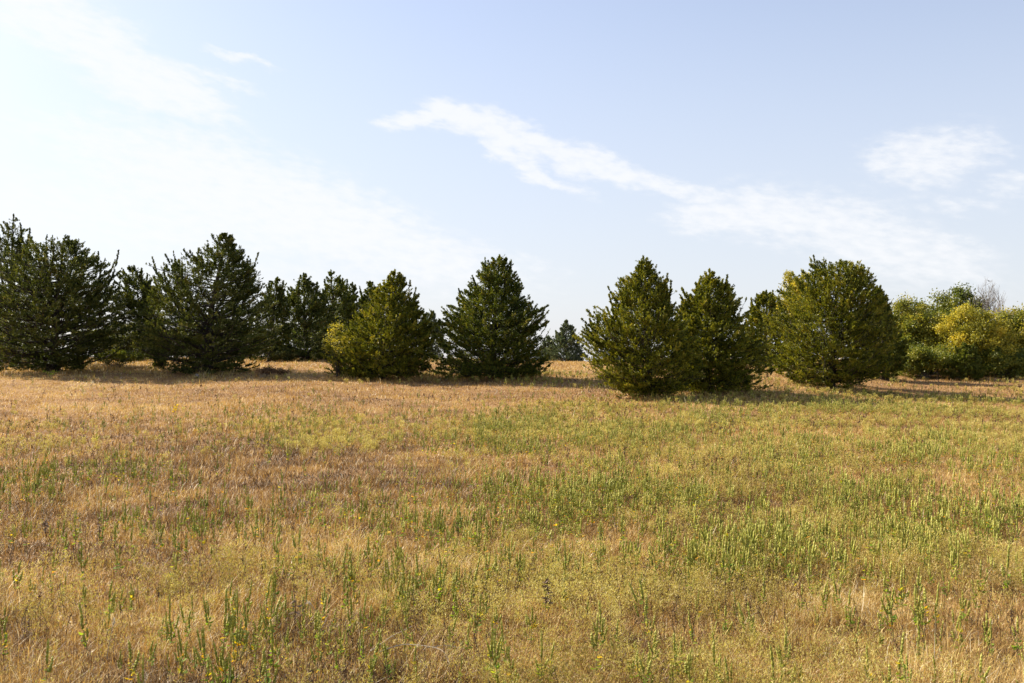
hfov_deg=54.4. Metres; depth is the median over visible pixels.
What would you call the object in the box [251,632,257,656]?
spiked weed
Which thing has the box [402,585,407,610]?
spiked weed
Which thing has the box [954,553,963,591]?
spiked weed
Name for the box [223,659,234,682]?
spiked weed
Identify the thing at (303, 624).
spiked weed
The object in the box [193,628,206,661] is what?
spiked weed
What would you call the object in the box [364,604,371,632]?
spiked weed
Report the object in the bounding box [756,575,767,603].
spiked weed
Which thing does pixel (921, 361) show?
brush
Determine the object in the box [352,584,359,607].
spiked weed
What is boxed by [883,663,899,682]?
spiked weed
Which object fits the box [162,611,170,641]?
spiked weed
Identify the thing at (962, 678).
spiked weed
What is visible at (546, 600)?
dead stalk
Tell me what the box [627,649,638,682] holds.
spiked weed
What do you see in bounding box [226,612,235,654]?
spiked weed
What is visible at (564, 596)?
spiked weed
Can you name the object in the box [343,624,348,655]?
spiked weed
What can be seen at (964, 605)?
spiked weed
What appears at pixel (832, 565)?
spiked weed
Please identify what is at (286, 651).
spiked weed
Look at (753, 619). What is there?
spiked weed
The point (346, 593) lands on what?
spiked weed
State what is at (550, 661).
spiked weed
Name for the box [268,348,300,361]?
brush
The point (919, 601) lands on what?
spiked weed
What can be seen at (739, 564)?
spiked weed
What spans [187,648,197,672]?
spiked weed
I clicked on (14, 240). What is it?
cedar tree
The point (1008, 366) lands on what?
brush
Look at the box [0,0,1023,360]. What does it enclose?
sky
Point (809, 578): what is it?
spiked weed
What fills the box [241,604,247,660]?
spiked weed
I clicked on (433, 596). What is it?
spiked weed
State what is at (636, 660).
spiked weed
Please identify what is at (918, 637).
spiked weed
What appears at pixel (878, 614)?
spiked weed
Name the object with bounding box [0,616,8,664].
spiked weed
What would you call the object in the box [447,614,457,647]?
spiked weed
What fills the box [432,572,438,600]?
spiked weed
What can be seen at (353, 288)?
cedar tree
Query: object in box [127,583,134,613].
spiked weed
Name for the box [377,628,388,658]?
spiked weed
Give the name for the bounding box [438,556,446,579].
spiked weed
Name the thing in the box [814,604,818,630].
spiked weed
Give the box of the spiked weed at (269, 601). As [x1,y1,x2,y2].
[266,586,272,615]
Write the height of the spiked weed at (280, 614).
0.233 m
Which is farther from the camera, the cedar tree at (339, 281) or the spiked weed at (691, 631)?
the cedar tree at (339, 281)
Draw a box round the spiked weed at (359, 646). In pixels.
[357,636,362,659]
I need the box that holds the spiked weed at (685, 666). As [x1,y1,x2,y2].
[684,650,691,682]
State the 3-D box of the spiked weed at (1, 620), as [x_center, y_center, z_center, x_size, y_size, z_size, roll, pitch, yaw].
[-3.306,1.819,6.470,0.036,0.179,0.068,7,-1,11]
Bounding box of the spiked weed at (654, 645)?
[647,629,660,664]
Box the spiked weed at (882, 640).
[878,619,883,650]
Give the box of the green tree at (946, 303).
[908,282,996,332]
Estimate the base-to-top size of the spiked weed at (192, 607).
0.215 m
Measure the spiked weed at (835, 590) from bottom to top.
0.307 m
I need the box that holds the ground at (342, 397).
[0,359,1023,682]
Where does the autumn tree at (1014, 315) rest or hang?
on the ground at (342, 397)
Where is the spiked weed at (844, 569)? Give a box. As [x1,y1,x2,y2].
[839,548,847,585]
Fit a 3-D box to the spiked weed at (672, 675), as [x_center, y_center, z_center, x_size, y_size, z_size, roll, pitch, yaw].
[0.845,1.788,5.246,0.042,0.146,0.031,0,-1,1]
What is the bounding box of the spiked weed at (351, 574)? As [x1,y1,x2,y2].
[346,563,353,597]
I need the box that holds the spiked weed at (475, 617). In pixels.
[471,606,479,634]
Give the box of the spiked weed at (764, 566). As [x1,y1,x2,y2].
[759,554,765,579]
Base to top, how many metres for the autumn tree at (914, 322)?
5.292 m
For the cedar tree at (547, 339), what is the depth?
107.78 m
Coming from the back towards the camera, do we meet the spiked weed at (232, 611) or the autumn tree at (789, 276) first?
the autumn tree at (789, 276)
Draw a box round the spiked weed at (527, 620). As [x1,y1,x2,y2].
[523,606,537,647]
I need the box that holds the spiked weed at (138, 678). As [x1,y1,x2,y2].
[136,653,143,682]
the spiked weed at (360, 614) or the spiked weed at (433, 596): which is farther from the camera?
the spiked weed at (433, 596)
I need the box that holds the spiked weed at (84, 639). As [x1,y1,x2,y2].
[78,602,88,656]
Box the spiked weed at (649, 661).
[638,651,653,682]
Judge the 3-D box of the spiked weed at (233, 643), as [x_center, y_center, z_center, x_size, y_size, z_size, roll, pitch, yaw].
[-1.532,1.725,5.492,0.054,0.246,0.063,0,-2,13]
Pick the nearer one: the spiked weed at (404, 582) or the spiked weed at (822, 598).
the spiked weed at (822, 598)
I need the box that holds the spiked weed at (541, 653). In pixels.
[535,629,548,682]
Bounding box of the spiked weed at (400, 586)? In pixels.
[393,580,405,613]
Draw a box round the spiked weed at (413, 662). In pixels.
[407,645,416,678]
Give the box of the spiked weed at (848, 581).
[845,570,852,590]
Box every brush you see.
[66,322,194,360]
[194,323,264,356]
[254,364,290,377]
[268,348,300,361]
[288,321,363,349]
[894,339,958,377]
[972,343,1023,378]
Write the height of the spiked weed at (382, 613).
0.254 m
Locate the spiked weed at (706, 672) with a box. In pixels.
[703,667,710,682]
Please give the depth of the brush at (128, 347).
70.18 m
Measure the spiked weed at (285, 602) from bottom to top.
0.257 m
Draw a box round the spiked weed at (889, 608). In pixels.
[880,592,895,639]
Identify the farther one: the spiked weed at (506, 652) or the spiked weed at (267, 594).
the spiked weed at (267, 594)
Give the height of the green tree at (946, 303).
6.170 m
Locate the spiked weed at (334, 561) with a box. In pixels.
[328,555,337,578]
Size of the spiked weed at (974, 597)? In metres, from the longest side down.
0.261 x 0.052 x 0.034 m
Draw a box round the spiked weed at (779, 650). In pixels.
[775,632,790,676]
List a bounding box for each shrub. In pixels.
[94,347,146,366]
[321,317,357,378]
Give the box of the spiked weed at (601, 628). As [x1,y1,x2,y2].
[592,601,607,658]
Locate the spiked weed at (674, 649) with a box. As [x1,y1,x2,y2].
[669,631,679,679]
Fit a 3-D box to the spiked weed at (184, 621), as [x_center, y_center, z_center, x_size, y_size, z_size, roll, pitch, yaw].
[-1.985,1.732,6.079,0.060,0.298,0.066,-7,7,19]
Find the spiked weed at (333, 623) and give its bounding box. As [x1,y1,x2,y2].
[331,609,336,630]
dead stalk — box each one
[41,518,48,537]
[96,517,101,542]
[289,584,301,630]
[541,577,553,616]
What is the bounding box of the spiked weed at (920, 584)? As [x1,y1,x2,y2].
[914,566,924,604]
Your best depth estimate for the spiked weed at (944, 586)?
7.23 m
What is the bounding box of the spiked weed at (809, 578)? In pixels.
[805,557,814,596]
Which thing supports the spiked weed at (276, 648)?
on the ground at (342, 397)
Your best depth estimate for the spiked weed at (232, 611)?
5.91 m
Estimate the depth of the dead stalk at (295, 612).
6.40 m
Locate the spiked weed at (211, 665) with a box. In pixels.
[209,659,213,682]
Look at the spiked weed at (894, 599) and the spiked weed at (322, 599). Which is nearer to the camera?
the spiked weed at (322, 599)
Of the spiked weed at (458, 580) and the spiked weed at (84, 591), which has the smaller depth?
the spiked weed at (84, 591)
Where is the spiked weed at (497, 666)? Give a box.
[491,636,505,682]
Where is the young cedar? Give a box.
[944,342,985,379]
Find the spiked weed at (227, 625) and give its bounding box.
[220,586,232,648]
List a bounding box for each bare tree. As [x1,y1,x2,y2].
[957,279,1005,321]
[987,300,1003,320]
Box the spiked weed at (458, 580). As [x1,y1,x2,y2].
[455,565,460,595]
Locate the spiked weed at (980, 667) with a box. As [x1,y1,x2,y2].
[978,652,990,682]
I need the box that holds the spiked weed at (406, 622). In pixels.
[400,612,414,648]
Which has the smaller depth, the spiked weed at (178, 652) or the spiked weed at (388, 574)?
the spiked weed at (178, 652)
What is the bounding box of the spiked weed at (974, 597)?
[971,580,980,609]
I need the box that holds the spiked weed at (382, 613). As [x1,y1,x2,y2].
[379,601,389,630]
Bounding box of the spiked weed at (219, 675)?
[213,641,226,682]
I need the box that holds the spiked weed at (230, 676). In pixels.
[228,656,239,682]
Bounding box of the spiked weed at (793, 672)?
[787,662,800,682]
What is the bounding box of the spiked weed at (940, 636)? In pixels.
[934,620,943,650]
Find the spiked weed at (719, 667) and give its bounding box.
[715,654,724,682]
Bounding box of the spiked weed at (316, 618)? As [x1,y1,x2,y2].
[314,596,326,645]
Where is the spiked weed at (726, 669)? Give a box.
[717,656,728,682]
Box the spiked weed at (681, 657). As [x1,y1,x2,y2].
[677,640,689,681]
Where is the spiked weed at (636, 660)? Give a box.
[635,656,642,682]
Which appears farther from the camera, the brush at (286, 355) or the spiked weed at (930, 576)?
the brush at (286, 355)
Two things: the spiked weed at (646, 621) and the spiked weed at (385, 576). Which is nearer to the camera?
the spiked weed at (646, 621)
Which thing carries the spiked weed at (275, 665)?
on the ground at (342, 397)
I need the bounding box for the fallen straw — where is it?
[380,644,448,661]
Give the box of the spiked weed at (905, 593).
[900,565,907,597]
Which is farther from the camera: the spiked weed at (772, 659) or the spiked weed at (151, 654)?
the spiked weed at (151, 654)
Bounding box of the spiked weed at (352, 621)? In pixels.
[347,597,356,638]
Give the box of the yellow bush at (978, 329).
[918,300,1023,374]
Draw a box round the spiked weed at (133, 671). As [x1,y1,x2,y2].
[126,639,139,681]
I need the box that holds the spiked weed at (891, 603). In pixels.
[886,588,896,637]
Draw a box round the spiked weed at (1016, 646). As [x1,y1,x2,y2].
[1011,616,1021,662]
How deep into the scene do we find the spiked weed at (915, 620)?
6.45 m
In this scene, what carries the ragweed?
on the ground at (342, 397)
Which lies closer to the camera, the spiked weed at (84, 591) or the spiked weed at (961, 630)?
the spiked weed at (961, 630)
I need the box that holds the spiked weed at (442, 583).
[432,555,445,613]
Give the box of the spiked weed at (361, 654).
[358,631,364,669]
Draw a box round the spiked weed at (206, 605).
[203,595,212,632]
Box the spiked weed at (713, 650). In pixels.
[712,639,720,681]
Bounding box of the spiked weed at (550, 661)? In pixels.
[545,641,555,681]
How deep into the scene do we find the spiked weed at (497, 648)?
5.20 m
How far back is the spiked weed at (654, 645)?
5.70 m
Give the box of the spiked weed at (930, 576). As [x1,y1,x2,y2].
[926,563,935,590]
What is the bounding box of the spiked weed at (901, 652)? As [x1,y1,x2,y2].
[895,632,908,681]
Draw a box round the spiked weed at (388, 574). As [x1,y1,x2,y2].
[383,559,392,591]
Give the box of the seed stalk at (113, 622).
[106,618,114,660]
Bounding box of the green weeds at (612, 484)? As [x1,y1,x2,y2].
[0,366,1023,590]
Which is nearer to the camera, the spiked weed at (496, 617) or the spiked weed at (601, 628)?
the spiked weed at (601, 628)
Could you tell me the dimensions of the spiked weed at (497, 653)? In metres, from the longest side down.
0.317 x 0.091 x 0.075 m
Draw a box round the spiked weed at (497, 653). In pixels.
[484,629,502,671]
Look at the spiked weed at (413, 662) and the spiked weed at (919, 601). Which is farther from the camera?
the spiked weed at (919, 601)
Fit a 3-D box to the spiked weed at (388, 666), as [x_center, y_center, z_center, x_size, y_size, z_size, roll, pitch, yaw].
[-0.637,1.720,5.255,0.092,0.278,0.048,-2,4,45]
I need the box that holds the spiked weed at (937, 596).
[933,583,939,629]
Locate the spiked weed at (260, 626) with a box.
[252,613,262,646]
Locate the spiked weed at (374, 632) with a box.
[370,617,377,654]
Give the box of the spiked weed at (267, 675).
[262,650,277,682]
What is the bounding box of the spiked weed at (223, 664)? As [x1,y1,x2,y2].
[218,643,232,682]
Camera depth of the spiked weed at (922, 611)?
6.35 m
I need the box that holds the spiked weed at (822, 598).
[818,583,829,613]
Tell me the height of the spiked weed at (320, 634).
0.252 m
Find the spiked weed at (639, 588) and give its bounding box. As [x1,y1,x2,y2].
[636,572,643,597]
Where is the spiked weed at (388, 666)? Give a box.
[383,642,395,679]
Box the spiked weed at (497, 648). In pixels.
[486,617,502,681]
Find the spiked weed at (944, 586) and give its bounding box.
[940,571,949,602]
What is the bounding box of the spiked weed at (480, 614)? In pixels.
[472,594,482,640]
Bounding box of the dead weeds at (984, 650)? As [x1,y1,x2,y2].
[0,362,1023,682]
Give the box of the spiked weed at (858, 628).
[853,616,862,641]
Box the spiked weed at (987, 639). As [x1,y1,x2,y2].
[985,617,993,657]
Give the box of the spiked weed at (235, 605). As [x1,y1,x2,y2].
[233,593,240,617]
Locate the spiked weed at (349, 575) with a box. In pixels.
[347,551,357,591]
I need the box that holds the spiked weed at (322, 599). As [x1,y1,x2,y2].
[320,585,330,621]
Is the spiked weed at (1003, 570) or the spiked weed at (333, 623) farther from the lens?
the spiked weed at (1003, 570)
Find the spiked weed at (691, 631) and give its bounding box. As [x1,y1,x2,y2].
[688,610,697,652]
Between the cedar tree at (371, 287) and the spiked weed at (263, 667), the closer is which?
the spiked weed at (263, 667)
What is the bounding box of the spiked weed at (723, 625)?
[722,605,732,636]
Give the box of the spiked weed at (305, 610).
[304,586,308,613]
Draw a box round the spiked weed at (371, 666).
[368,656,373,682]
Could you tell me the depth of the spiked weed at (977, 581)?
7.14 m
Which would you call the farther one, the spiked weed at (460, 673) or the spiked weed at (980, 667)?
the spiked weed at (460, 673)
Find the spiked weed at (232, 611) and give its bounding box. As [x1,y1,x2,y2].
[231,589,244,649]
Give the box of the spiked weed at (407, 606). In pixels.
[404,595,410,626]
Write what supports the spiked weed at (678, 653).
on the ground at (342, 397)
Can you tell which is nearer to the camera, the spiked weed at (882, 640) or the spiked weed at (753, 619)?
the spiked weed at (882, 640)
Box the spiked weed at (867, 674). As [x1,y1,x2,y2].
[864,643,872,680]
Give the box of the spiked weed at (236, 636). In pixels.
[234,617,248,668]
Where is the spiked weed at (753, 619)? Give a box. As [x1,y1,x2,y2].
[738,600,754,648]
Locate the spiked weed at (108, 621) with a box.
[104,607,110,639]
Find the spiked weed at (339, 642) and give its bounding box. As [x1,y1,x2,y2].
[336,625,344,658]
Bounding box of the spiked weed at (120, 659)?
[117,650,122,672]
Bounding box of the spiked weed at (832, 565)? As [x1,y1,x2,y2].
[828,556,836,583]
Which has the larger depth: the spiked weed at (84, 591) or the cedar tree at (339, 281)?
the cedar tree at (339, 281)
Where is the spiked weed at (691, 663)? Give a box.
[687,649,698,680]
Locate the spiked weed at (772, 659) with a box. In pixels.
[769,643,782,682]
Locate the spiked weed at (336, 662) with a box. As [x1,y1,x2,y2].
[335,630,344,674]
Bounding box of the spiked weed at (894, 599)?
[888,589,899,612]
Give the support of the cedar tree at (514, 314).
on the ground at (342, 397)
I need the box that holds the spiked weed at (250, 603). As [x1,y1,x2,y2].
[241,580,252,622]
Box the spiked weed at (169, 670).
[165,654,171,675]
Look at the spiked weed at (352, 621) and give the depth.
6.11 m
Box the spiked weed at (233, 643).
[228,633,236,666]
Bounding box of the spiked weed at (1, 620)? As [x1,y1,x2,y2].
[0,608,7,628]
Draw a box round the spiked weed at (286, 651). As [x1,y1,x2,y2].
[283,636,291,669]
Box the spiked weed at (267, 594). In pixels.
[265,575,271,606]
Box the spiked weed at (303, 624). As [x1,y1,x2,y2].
[296,614,306,645]
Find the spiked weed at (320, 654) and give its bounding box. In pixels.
[310,625,322,679]
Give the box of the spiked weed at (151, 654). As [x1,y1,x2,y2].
[149,639,156,671]
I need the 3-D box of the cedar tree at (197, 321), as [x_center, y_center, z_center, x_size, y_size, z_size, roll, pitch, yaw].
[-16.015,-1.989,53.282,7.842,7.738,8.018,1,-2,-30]
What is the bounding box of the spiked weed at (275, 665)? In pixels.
[269,617,280,677]
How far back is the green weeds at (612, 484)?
12.15 m
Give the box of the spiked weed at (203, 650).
[194,626,211,682]
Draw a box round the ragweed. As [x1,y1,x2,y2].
[0,359,1023,682]
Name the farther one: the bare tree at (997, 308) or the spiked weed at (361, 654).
the bare tree at (997, 308)
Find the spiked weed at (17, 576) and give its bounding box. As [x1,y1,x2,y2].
[12,560,22,596]
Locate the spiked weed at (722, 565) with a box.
[719,549,725,579]
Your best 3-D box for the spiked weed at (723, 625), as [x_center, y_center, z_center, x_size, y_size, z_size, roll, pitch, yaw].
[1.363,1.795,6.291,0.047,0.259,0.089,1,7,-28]
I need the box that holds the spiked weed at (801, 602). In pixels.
[797,584,806,610]
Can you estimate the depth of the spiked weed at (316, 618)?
6.05 m
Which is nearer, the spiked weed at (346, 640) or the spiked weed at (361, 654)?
the spiked weed at (361, 654)
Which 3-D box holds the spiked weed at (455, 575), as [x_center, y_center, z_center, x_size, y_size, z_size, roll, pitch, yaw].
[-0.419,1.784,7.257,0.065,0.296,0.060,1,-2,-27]
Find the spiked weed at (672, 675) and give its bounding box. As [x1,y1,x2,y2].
[668,668,675,682]
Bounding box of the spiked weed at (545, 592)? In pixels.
[542,577,550,613]
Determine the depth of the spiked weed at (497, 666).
5.03 m
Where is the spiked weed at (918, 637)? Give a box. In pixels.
[916,615,926,661]
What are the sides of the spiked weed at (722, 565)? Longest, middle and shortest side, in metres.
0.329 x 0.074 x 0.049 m
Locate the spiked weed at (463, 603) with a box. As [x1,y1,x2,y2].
[461,590,464,616]
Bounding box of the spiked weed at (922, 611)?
[914,588,931,624]
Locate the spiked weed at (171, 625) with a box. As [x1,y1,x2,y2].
[165,594,179,651]
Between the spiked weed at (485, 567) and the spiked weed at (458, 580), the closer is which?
the spiked weed at (458, 580)
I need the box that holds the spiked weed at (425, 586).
[423,571,431,609]
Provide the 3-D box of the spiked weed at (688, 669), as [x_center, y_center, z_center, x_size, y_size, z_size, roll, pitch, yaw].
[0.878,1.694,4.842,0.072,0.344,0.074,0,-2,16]
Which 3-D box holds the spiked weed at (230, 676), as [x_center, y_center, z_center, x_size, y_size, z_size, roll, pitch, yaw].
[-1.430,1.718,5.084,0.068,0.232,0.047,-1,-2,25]
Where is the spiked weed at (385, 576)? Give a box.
[382,559,388,579]
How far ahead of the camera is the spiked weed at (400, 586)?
6.78 m
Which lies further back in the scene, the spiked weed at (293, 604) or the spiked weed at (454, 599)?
the spiked weed at (293, 604)
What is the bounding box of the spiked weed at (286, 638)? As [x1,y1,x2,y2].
[284,625,288,654]
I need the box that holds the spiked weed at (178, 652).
[174,641,181,674]
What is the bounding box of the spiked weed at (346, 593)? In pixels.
[339,575,349,615]
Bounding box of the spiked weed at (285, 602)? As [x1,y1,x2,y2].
[280,593,289,621]
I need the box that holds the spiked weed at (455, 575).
[451,567,457,599]
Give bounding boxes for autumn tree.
[773,269,813,374]
[891,292,949,372]
[993,301,1023,349]
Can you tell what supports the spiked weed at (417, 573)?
on the ground at (342, 397)
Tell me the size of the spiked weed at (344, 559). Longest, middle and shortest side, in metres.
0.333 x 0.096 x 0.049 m
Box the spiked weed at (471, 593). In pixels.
[465,583,473,629]
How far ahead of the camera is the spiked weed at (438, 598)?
6.88 m
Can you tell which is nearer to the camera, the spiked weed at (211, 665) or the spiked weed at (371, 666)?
the spiked weed at (211, 665)
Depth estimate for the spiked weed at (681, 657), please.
5.43 m
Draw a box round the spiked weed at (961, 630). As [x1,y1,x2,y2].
[952,610,965,657]
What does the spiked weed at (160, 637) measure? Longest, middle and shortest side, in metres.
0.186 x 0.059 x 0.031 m
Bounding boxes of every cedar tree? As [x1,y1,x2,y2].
[0,214,46,363]
[0,234,142,371]
[102,265,168,368]
[131,232,282,373]
[248,277,295,361]
[260,272,347,360]
[311,269,358,343]
[319,269,438,378]
[329,274,356,329]
[339,281,358,329]
[353,281,382,356]
[424,254,556,378]
[426,309,453,358]
[539,335,558,358]
[544,319,588,361]
[573,256,707,398]
[674,268,776,393]
[740,289,800,366]
[758,254,906,388]
[860,285,912,379]
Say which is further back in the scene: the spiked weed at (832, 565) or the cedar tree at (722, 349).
the cedar tree at (722, 349)
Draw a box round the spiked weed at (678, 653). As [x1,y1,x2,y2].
[671,642,679,671]
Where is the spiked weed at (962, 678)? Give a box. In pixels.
[960,673,970,682]
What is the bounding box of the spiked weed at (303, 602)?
[300,595,307,615]
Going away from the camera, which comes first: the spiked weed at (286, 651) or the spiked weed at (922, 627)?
the spiked weed at (286, 651)
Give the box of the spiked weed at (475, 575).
[469,554,480,596]
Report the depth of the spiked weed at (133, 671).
5.14 m
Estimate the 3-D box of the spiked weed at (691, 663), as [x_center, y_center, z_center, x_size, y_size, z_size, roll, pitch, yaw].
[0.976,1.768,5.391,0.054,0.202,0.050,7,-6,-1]
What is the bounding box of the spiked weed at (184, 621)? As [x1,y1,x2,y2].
[180,603,191,643]
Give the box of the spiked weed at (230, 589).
[227,577,234,611]
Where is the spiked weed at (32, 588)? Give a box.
[28,578,35,595]
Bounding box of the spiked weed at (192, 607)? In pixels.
[188,595,195,624]
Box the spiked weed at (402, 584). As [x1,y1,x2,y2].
[398,573,407,599]
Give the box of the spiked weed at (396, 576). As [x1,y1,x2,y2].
[393,562,397,590]
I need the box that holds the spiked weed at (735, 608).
[732,591,738,618]
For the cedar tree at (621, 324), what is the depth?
39.22 m
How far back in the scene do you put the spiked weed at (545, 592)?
6.87 m
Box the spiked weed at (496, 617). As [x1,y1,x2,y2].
[493,606,501,631]
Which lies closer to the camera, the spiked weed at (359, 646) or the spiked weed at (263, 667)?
the spiked weed at (263, 667)
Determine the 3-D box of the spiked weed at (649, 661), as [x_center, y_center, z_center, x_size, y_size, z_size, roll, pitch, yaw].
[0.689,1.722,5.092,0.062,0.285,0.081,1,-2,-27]
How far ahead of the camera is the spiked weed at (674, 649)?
5.30 m
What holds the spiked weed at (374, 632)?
on the ground at (342, 397)
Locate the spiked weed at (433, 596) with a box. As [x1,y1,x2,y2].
[430,585,436,607]
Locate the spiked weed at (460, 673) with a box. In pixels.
[458,656,462,682]
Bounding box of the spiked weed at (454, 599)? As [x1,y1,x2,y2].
[449,576,458,631]
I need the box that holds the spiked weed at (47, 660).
[39,638,53,682]
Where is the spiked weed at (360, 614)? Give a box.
[359,591,368,642]
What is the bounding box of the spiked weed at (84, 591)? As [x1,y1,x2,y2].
[81,584,87,608]
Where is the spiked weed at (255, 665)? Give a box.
[252,653,257,679]
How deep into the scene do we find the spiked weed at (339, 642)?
5.83 m
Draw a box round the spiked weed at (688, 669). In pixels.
[686,655,693,682]
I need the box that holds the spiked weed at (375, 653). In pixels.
[367,629,380,681]
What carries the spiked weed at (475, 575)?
on the ground at (342, 397)
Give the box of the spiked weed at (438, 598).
[435,572,446,614]
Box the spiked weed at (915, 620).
[910,588,916,624]
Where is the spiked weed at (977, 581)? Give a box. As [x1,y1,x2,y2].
[976,560,987,594]
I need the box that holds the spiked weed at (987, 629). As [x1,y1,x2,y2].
[982,612,990,646]
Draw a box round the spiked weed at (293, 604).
[290,592,294,625]
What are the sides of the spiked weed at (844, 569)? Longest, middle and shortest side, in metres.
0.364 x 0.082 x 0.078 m
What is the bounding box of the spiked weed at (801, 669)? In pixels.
[795,663,803,682]
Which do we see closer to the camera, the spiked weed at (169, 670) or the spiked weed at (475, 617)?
the spiked weed at (169, 670)
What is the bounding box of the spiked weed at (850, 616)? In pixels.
[844,588,855,634]
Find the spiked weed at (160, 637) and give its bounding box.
[157,617,164,638]
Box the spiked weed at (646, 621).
[644,606,655,641]
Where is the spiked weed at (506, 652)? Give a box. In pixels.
[500,619,510,665]
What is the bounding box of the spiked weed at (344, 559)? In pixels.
[341,547,352,577]
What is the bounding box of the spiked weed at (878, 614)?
[877,593,885,630]
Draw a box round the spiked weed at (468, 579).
[462,568,471,592]
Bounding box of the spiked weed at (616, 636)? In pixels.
[610,618,619,664]
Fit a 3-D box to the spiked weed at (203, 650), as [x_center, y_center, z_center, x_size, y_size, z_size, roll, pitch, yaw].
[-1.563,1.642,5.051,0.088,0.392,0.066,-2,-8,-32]
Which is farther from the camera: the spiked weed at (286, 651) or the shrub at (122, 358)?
the shrub at (122, 358)
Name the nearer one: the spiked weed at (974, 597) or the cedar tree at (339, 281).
the spiked weed at (974, 597)
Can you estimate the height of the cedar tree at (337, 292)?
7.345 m
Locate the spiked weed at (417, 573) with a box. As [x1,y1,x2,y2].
[411,553,421,599]
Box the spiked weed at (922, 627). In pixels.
[920,614,924,643]
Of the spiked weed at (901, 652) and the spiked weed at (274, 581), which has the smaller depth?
the spiked weed at (901, 652)
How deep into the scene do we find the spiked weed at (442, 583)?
6.86 m
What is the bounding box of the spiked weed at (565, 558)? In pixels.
[562,539,569,578]
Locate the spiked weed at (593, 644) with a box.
[590,613,602,677]
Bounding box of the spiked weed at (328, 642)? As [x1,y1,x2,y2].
[325,626,331,657]
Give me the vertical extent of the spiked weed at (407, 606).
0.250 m
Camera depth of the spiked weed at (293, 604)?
6.66 m
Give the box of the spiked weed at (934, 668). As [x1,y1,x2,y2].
[932,654,941,682]
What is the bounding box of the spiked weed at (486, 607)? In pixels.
[481,590,489,618]
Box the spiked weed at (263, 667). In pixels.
[258,645,266,682]
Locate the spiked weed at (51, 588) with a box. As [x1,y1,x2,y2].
[47,571,53,592]
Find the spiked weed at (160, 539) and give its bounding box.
[157,516,164,557]
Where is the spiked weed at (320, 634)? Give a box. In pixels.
[316,615,321,646]
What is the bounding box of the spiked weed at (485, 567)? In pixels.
[481,554,489,582]
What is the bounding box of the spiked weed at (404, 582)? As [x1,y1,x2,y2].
[401,568,410,598]
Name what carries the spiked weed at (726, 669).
on the ground at (342, 397)
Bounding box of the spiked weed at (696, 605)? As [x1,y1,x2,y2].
[695,589,701,625]
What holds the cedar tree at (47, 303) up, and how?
on the ground at (342, 397)
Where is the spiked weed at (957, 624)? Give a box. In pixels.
[951,608,959,647]
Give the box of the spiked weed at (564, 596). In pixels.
[561,586,568,608]
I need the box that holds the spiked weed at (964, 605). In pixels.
[959,590,970,620]
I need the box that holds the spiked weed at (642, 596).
[629,579,647,636]
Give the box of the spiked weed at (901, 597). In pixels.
[896,570,909,615]
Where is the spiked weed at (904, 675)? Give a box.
[901,654,911,682]
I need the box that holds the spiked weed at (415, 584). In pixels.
[411,570,416,604]
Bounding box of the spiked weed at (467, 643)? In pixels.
[461,624,471,653]
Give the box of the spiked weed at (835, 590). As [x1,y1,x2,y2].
[832,577,841,618]
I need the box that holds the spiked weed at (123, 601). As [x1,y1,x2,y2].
[118,586,125,615]
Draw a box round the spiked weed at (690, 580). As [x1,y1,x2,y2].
[685,567,694,597]
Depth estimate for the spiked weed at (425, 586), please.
7.02 m
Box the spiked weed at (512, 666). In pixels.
[507,646,513,679]
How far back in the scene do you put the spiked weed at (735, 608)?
6.87 m
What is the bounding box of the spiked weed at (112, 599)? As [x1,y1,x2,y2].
[103,580,115,615]
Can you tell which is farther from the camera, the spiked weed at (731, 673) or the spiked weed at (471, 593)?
the spiked weed at (471, 593)
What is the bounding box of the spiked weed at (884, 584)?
[882,561,891,602]
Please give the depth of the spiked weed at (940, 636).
5.85 m
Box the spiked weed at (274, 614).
[262,595,281,653]
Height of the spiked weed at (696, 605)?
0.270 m
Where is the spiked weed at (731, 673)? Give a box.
[725,661,731,681]
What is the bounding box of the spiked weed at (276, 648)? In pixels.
[273,637,278,659]
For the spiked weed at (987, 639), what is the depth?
5.79 m
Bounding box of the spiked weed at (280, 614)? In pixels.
[272,602,284,629]
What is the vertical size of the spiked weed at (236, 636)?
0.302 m
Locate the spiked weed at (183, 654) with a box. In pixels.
[177,627,187,682]
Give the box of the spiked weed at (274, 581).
[268,570,279,606]
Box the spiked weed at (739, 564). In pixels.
[736,551,743,577]
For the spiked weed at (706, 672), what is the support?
on the ground at (342, 397)
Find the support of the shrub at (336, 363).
on the ground at (342, 397)
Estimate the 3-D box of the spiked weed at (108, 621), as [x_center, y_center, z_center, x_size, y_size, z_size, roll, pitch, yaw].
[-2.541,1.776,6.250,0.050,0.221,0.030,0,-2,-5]
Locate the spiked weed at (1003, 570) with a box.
[1001,543,1010,589]
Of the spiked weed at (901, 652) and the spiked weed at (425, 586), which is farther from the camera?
the spiked weed at (425, 586)
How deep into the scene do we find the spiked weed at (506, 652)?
5.48 m
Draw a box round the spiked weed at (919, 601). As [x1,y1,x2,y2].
[912,595,921,627]
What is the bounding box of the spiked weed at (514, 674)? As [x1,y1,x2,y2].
[512,668,519,682]
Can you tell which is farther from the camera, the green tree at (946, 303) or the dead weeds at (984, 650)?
the green tree at (946, 303)
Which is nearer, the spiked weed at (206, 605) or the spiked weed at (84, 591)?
the spiked weed at (206, 605)
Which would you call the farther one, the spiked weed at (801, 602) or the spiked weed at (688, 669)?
the spiked weed at (801, 602)
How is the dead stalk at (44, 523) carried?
on the ground at (342, 397)
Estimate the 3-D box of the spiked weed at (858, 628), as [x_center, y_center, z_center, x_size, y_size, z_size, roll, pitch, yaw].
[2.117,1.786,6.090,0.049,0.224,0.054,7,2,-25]

